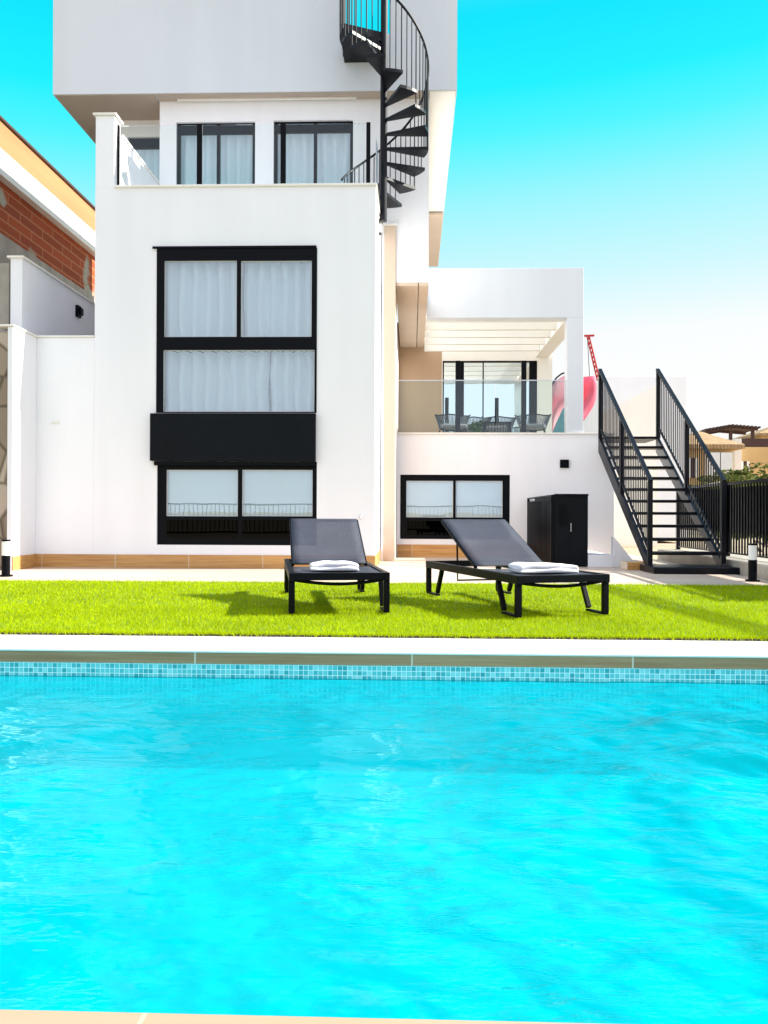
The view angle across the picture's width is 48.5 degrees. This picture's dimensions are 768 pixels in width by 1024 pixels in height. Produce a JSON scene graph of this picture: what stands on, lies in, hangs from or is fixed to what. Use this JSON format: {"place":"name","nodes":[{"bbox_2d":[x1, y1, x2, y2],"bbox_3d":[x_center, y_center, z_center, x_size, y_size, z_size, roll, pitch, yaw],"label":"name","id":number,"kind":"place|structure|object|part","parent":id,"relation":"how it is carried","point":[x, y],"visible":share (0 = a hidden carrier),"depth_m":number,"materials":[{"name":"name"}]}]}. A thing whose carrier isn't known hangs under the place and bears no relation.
{"place":"outdoors","nodes":[
{"label":"outdoors","id":0,"kind":"place"},
{"bbox_2d":[0,1010,599,1023],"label":"pool deck","id":1,"kind":"structure","parent":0,"point":[38,1017],"depth_m":1.26,"materials":[{"name":"beige stone"}]},
{"bbox_2d":[0,720,767,1023],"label":"pool basin","id":2,"kind":"object","parent":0,"point":[212,968],"depth_m":2.79,"materials":[{"name":"liquid"}]},
{"bbox_2d":[0,675,767,1002],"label":"pool water","id":3,"kind":"structure","parent":2,"relation":"in","point":[212,799],"depth_m":2.63,"materials":[{"name":"blue liquid"}]},
{"bbox_2d":[0,662,767,708],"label":"mosaic band","id":4,"kind":"object","parent":2,"relation":"attached to","point":[397,672],"depth_m":4.61,"materials":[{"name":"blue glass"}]},
{"bbox_2d":[0,651,767,668],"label":"pool edge tiles","id":5,"kind":"object","parent":4,"relation":"on","point":[399,660],"visible":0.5,"depth_m":4.61,"materials":[{"name":"beige stone"}]},
{"bbox_2d":[0,634,767,657],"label":"pool coping","id":6,"kind":"object","parent":5,"relation":"on","point":[469,646],"visible":1,"depth_m":4.82,"materials":[{"name":"white stone"}]},
{"bbox_2d":[1,632,767,640],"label":"lawn edge","id":7,"kind":"object","parent":6,"relation":"on","point":[471,637],"visible":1,"depth_m":5.13,"materials":[{"name":"green plant"}]},
{"bbox_2d":[0,554,767,585],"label":"pavement","id":8,"kind":"structure","parent":0,"point":[405,569],"depth_m":10.30,"materials":[{"name":"concrete"}]},
{"bbox_2d":[0,332,7,569],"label":"stone wall","id":9,"kind":"structure","parent":8,"relation":"on","point":[3,418],"depth_m":10.93,"materials":[{"name":"beige stone"}]},
{"bbox_2d":[0,263,10,331],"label":"grey wall","id":10,"kind":"structure","parent":8,"relation":"on","point":[5,281],"depth_m":11.78,"materials":[{"name":"paint"}]},
{"bbox_2d":[0,540,12,576],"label":"bollard light","id":11,"kind":"object","parent":8,"relation":"on","point":[5,564],"visible":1,"depth_m":9.84,"materials":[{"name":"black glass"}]},
{"bbox_2d":[7,255,94,335],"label":"party wall","id":12,"kind":"structure","parent":8,"relation":"on","point":[43,301],"depth_m":12.33,"materials":[{"name":"white paint"}]},
{"bbox_2d":[75,305,83,317],"bbox_3d":[-4.825,-3.179,13.533,0.089,0.180,0.140,0,0,2],"label":"wall lamp","id":13,"kind":"object","parent":12,"relation":"attached to","point":[79,311],"visible":1,"depth_m":13.48,"materials":[{"name":"black metal"}]},
{"bbox_2d":[0,0,613,569],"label":"villa","id":14,"kind":"object","parent":8,"relation":"on","point":[102,442],"visible":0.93,"depth_m":13.14,"materials":[{"name":"white paint"}]},
{"bbox_2d":[129,138,159,149],"bbox_3d":[-3.929,-5.203,14.258,0.661,2.052,0.070,0,0,2],"label":"window","id":15,"kind":"structure","parent":14,"relation":"in","point":[137,143],"depth_m":14.23,"materials":[{"name":"grey glass"}]},
{"bbox_2d":[137,149,159,180],"bbox_3d":[-3.923,-5.178,14.453,0.604,2.006,0.220,0,0,2],"label":"curtain","id":16,"kind":"object","parent":14,"relation":"hanging from","point":[151,159],"visible":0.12,"depth_m":14.40,"materials":[{"name":"white fabric"}]},
{"bbox_2d":[168,471,237,515],"bbox_3d":[-2.453,-0.288,11.614,1.018,0.676,0.055,0,0,2],"label":"roller blind","id":17,"kind":"object","parent":14,"relation":"attached to","point":[208,493],"visible":0.8,"depth_m":11.59,"materials":[{"name":"white fabric"}]},
{"bbox_2d":[166,262,243,352],"bbox_3d":[-2.486,-2.853,11.731,1.106,1.287,0.220,0,0,2],"label":"curtain","id":18,"kind":"object","parent":14,"relation":"hanging from","point":[200,298],"visible":0.76,"depth_m":11.68,"materials":[{"name":"white fabric"}]},
{"bbox_2d":[177,123,254,184],"bbox_3d":[-2.666,-5.173,13.586,1.255,2.000,0.070,0,0,2],"label":"window","id":19,"kind":"structure","parent":14,"relation":"in","point":[218,129],"depth_m":13.55,"materials":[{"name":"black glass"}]},
{"bbox_2d":[165,351,269,410],"bbox_3d":[-2.309,-1.756,11.724,1.468,0.876,0.220,0,0,2],"label":"curtain","id":20,"kind":"object","parent":14,"relation":"hanging from","point":[217,381],"visible":0.9,"depth_m":11.67,"materials":[{"name":"white fabric"}]},
{"bbox_2d":[184,135,252,183],"bbox_3d":[-2.659,-5.147,13.781,1.199,1.954,0.220,0,0,2],"label":"curtain","id":21,"kind":"object","parent":14,"relation":"hanging from","point":[236,158],"visible":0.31,"depth_m":13.74,"materials":[{"name":"white fabric"}]},
{"bbox_2d":[152,245,316,412],"bbox_3d":[-2.010,-2.453,11.489,2.220,2.236,0.088,0,0,2],"label":"window","id":22,"kind":"structure","parent":14,"relation":"in","point":[284,253],"depth_m":11.47,"materials":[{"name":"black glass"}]},
{"bbox_2d":[154,461,316,544],"bbox_3d":[-1.997,-0.116,11.499,2.190,1.120,0.145,0,0,2],"label":"window","id":23,"kind":"structure","parent":14,"relation":"in","point":[241,529],"depth_m":11.50,"materials":[{"name":"black glass"}]},
{"bbox_2d":[117,122,370,184],"bbox_3d":[-1.921,-4.837,11.595,3.474,0.870,0.040,0,0,2],"label":"glass balustrade","id":24,"kind":"object","parent":14,"relation":"on","point":[282,154],"visible":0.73,"depth_m":11.58,"materials":[{"name":"clear glass"}]},
{"bbox_2d":[244,262,310,352],"bbox_3d":[-1.424,-2.849,11.697,1.028,1.287,0.220,0,0,2],"label":"curtain","id":25,"kind":"object","parent":14,"relation":"hanging from","point":[277,298],"visible":0.73,"depth_m":11.64,"materials":[{"name":"white fabric"}]},
{"bbox_2d":[243,471,311,515],"bbox_3d":[-1.434,-0.287,11.581,0.997,0.675,0.055,0,0,2],"label":"roller blind","id":26,"kind":"object","parent":14,"relation":"attached to","point":[283,493],"visible":0.78,"depth_m":11.55,"materials":[{"name":"white fabric"}]},
{"bbox_2d":[270,351,313,410],"bbox_3d":[-1.244,-1.752,11.689,0.658,0.876,0.220,0,0,2],"label":"curtain","id":27,"kind":"object","parent":14,"relation":"hanging from","point":[292,380],"visible":0.88,"depth_m":11.63,"materials":[{"name":"white fabric"}]},
{"bbox_2d":[274,121,352,183],"bbox_3d":[-1.115,-5.171,13.536,1.254,2.009,0.070,0,0,2],"label":"window","id":28,"kind":"structure","parent":14,"relation":"in","point":[315,128],"depth_m":13.50,"materials":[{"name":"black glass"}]},
{"bbox_2d":[279,133,349,183],"bbox_3d":[-1.109,-5.146,13.731,1.198,1.963,0.220,0,0,2],"label":"curtain","id":29,"kind":"object","parent":14,"relation":"hanging from","point":[333,157],"visible":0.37,"depth_m":13.69,"materials":[{"name":"white fabric"}]},
{"bbox_2d":[376,139,381,223],"bbox_3d":[-0.084,-4.768,12.271,0.075,0.750,1.510,0,0,2],"label":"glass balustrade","id":30,"kind":"object","parent":14,"relation":"on","point":[377,170],"visible":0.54,"depth_m":12.04,"materials":[{"name":"clear glass"}]},
{"bbox_2d":[339,0,428,235],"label":"spiral staircase","id":31,"kind":"structure","parent":14,"relation":"on","point":[361,44],"depth_m":12.45,"materials":[{"name":"black metal"}]},
{"bbox_2d":[407,481,451,516],"bbox_3d":[0.790,-0.255,14.810,0.845,0.695,0.055,0,0,2],"label":"roller blind","id":32,"kind":"object","parent":14,"relation":"attached to","point":[429,498],"visible":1,"depth_m":14.78,"materials":[{"name":"white fabric"}]},
{"bbox_2d":[435,414,470,431],"bbox_3d":[1.351,-1.624,16.889,0.718,0.708,0.567,0,0,-7],"label":"rope armchair","id":33,"kind":"object","parent":14,"relation":"on","point":[445,426],"visible":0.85,"depth_m":16.98,"materials":[{"name":"grey fabric"}]},
{"bbox_2d":[400,475,509,538],"bbox_3d":[1.221,-0.086,14.731,1.879,1.106,0.074,0,0,2],"label":"window","id":34,"kind":"structure","parent":14,"relation":"in","point":[410,527],"depth_m":14.71,"materials":[{"name":"black glass"}]},
{"bbox_2d":[467,420,483,431],"bbox_3d":[1.716,-1.494,15.848,0.275,0.444,0.357,0,0,-21],"label":"potted plant","id":35,"kind":"object","parent":14,"relation":"on","point":[474,427],"visible":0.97,"depth_m":15.79,"materials":[{"name":"green plant"}]},
{"bbox_2d":[460,416,491,431],"bbox_3d":[1.841,-1.621,17.374,0.718,0.708,0.567,0,0,2],"label":"rope armchair","id":36,"kind":"object","parent":14,"relation":"on","point":[473,417],"visible":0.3,"depth_m":17.58,"materials":[{"name":"grey fabric"}]},
{"bbox_2d":[456,481,501,516],"bbox_3d":[1.644,-0.254,14.782,0.851,0.694,0.055,0,0,2],"label":"roller blind","id":37,"kind":"object","parent":14,"relation":"attached to","point":[478,498],"visible":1,"depth_m":14.76,"materials":[{"name":"white fabric"}]},
{"bbox_2d":[399,361,564,432],"bbox_3d":[1.703,-2.043,15.341,2.863,1.541,1.190,0,0,2],"label":"glass balustrade","id":38,"kind":"object","parent":14,"relation":"on","point":[457,380],"visible":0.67,"depth_m":15.83,"materials":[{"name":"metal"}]},
{"bbox_2d":[442,361,536,432],"bbox_3d":[2.276,-2.260,18.414,2.024,1.984,0.070,0,0,2],"label":"window","id":39,"kind":"structure","parent":14,"relation":"in","point":[477,398],"depth_m":18.41,"materials":[{"name":"glass"}]},
{"bbox_2d":[481,416,515,431],"bbox_3d":[2.318,-1.619,17.259,0.718,0.708,0.567,0,0,2],"label":"rope armchair","id":40,"kind":"object","parent":14,"relation":"on","point":[512,419],"visible":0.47,"depth_m":17.36,"materials":[{"name":"grey fabric"}]},
{"bbox_2d":[514,414,550,432],"bbox_3d":[2.939,-1.617,16.838,0.718,0.708,0.567,0,0,13],"label":"rope armchair","id":41,"kind":"object","parent":14,"relation":"on","point":[537,426],"visible":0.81,"depth_m":16.92,"materials":[{"name":"grey fabric"}]},
{"bbox_2d":[527,494,588,565],"bbox_3d":[2.663,0.262,13.316,0.524,1.032,2.568,0,0,2],"label":"pool equipment cabinet","id":42,"kind":"object","parent":8,"relation":"on","point":[557,528],"visible":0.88,"depth_m":12.07,"materials":[{"name":"black metal"}]},
{"bbox_3d":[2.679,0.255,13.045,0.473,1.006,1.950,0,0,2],"label":"door","id":43,"kind":"part","parent":42,"relation":"part of","materials":[{"name":"black metal"}]},
{"bbox_2d":[552,372,563,432],"bbox_3d":[4.472,-1.369,21.362,0.654,4.330,0.172,0,0,2],"label":"feather flag","id":44,"kind":"object","parent":8,"relation":"on","point":[557,397],"visible":0.36,"depth_m":21.37,"materials":[{"name":"pink fabric"}]},
{"bbox_2d":[583,376,596,420],"bbox_3d":[4.829,-1.232,20.450,0.515,4.056,0.172,0,0,2],"label":"feather flag","id":45,"kind":"object","parent":8,"relation":"on","point":[589,391],"visible":0.38,"depth_m":20.40,"materials":[{"name":"pink fabric"}]},
{"bbox_2d":[587,550,613,566],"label":"white plinth","id":46,"kind":"structure","parent":8,"relation":"on","point":[597,559],"depth_m":12.06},
{"bbox_2d":[611,536,632,566],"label":"wedge wall","id":47,"kind":"structure","parent":8,"relation":"on","point":[618,552],"depth_m":12.06,"materials":[{"name":"white paint"}]},
{"bbox_2d":[620,561,643,569],"bbox_3d":[3.437,0.728,11.644,0.335,0.098,0.370,0,0,2],"label":"tiled step","id":48,"kind":"object","parent":8,"relation":"on","point":[630,565],"visible":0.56,"depth_m":11.46,"materials":[{"name":"brown tile"}]},
{"bbox_2d":[745,543,759,581],"bbox_3d":[4.140,0.567,9.583,0.156,0.425,0.156,0,0,2],"label":"bollard light","id":49,"kind":"object","parent":8,"relation":"on","point":[752,562],"visible":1,"depth_m":9.54,"materials":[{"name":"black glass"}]},
{"bbox_2d":[0,579,767,640],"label":"lawn base","id":50,"kind":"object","parent":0,"point":[423,623],"depth_m":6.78,"materials":[{"name":"green plant"}]},
{"bbox_2d":[284,518,389,613],"bbox_3d":[-0.446,0.397,7.109,0.732,0.674,1.920,0,0,-8],"label":"sun lounger","id":51,"kind":"object","parent":50,"relation":"on","point":[313,540],"visible":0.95,"depth_m":7.18,"materials":[{"name":"grey fabric"}]},
{"bbox_2d":[309,560,358,570],"bbox_3d":[-0.392,0.415,6.668,0.378,0.072,0.271,0,0,-6],"label":"folded towel","id":52,"kind":"object","parent":51,"relation":"on","point":[325,565],"visible":1,"depth_m":6.55,"materials":[{"name":"white fabric"}]},
{"bbox_2d":[426,519,609,617],"bbox_3d":[1.004,0.402,6.960,0.732,0.674,1.920,0,0,-17],"label":"sun lounger","id":53,"kind":"object","parent":50,"relation":"on","point":[498,543],"visible":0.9,"depth_m":7.01,"materials":[{"name":"grey fabric"}]},
{"bbox_2d":[508,562,578,572],"bbox_3d":[1.218,0.422,6.540,0.468,0.072,0.301,0,0,-11],"label":"folded towel","id":54,"kind":"object","parent":53,"relation":"on","point":[527,567],"visible":1,"depth_m":6.41,"materials":[{"name":"white fabric"}]},
{"bbox_2d":[0,0,767,438],"label":"sky","id":55,"kind":"structure","parent":0,"point":[623,142],"materials":[{"name":"blue"}]},
{"bbox_2d":[482,422,511,431],"bbox_3d":[2.103,-1.468,15.942,0.548,0.398,0.404,0,0,2],"label":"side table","id":56,"kind":"object","parent":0,"point":[507,425],"visible":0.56,"depth_m":15.78,"materials":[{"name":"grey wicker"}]},
{"bbox_2d":[598,368,739,573],"bbox_3d":[4.000,-0.780,12.610,1.102,3.124,3.865,0,0,2],"label":"outdoor staircase","id":57,"kind":"structure","parent":0,"point":[619,483],"depth_m":12.11,"materials":[{"name":"black metal"}]},
{"bbox_2d":[621,530,764,559],"bbox_3d":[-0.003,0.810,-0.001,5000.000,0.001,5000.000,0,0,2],"label":"ground","id":58,"kind":"structure","parent":0,"point":[631,549],"depth_m":21.44,"materials":[{"name":"beige concrete"}]},
{"bbox_2d":[0,115,94,302],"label":"unfinished building","id":59,"kind":"structure","parent":58,"relation":"on","point":[47,215],"depth_m":19.28,"materials":[{"name":"orange brick"}]},
{"bbox_2d":[553,408,563,432],"bbox_3d":[5.936,-1.390,27.849,0.842,4.401,0.110,0,0,2],"label":"hoarding","id":60,"kind":"object","parent":58,"relation":"on","point":[559,426],"depth_m":27.83,"materials":[{"name":"teal"}]},
{"bbox_2d":[584,334,597,380],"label":"construction crane","id":61,"kind":"object","parent":58,"relation":"on","point":[589,343],"visible":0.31,"depth_m":69.41,"materials":[{"name":"red paint"}]},
{"bbox_2d":[603,386,657,544],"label":"sloping wall","id":62,"kind":"structure","parent":58,"relation":"on","point":[639,412],"depth_m":20.81,"materials":[{"name":"white paint"}]},
{"bbox_2d":[583,376,686,537],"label":"neighbour wall","id":63,"kind":"structure","parent":58,"relation":"on","point":[624,388],"depth_m":23.76,"materials":[{"name":"white paint"}]},
{"bbox_2d":[657,549,767,580],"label":"kerb wall","id":64,"kind":"structure","parent":58,"relation":"on","point":[738,561],"depth_m":11.71,"materials":[{"name":"grey concrete"}]},
{"bbox_2d":[676,478,767,557],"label":"railing fence","id":65,"kind":"object","parent":64,"relation":"on","point":[747,509],"visible":0.59,"depth_m":11.49,"materials":[{"name":"black metal"}]},
{"bbox_2d":[689,431,744,484],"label":"house","id":66,"kind":"structure","parent":58,"relation":"on","point":[720,449],"depth_m":49.17,"materials":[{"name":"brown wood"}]},
{"bbox_2d":[689,458,696,477],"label":"window","id":67,"kind":"structure","parent":66,"relation":"in","point":[689,458],"depth_m":49.34,"materials":[{"name":"grey glass"}]},
{"bbox_2d":[696,468,752,482],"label":"shrub","id":68,"kind":"object","parent":58,"relation":"on","point":[737,472],"visible":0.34,"depth_m":46.28,"materials":[{"name":"green plant"}]},
{"bbox_2d":[712,532,761,551],"bbox_3d":[6.632,0.321,15.137,1.925,0.801,1.090,0,0,-19],"label":"shrub","id":69,"kind":"object","parent":58,"relation":"on","point":[743,535],"depth_m":15.02,"materials":[{"name":"green plant"}]},
{"bbox_2d":[716,474,766,487],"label":"shrub","id":70,"kind":"object","parent":58,"relation":"on","point":[741,477],"visible":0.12,"depth_m":43.20,"materials":[{"name":"green plant"}]},
{"bbox_2d":[732,439,767,477],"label":"house","id":71,"kind":"structure","parent":58,"relation":"on","point":[755,451],"depth_m":57.22,"materials":[{"name":"beige paint"}]},
{"bbox_2d":[700,424,760,439],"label":"roof pergola","id":72,"kind":"object","parent":71,"relation":"on","point":[730,429],"visible":0.85,"depth_m":61.01,"materials":[{"name":"brown wood"}]},
{"bbox_2d":[742,461,749,470],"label":"window","id":73,"kind":"structure","parent":71,"relation":"in","point":[744,463],"depth_m":57.13,"materials":[{"name":"white wood"}]},
{"bbox_2d":[733,427,767,438],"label":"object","id":74,"kind":"structure","parent":58,"relation":"on","point":[761,434],"depth_m":84.85,"materials":[{"name":"ceramic"}]},
{"bbox_2d":[740,462,767,484],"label":"shrub","id":75,"kind":"object","parent":58,"relation":"on","point":[746,469],"visible":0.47,"depth_m":38.90,"materials":[{"name":"green plant"}]}
]}

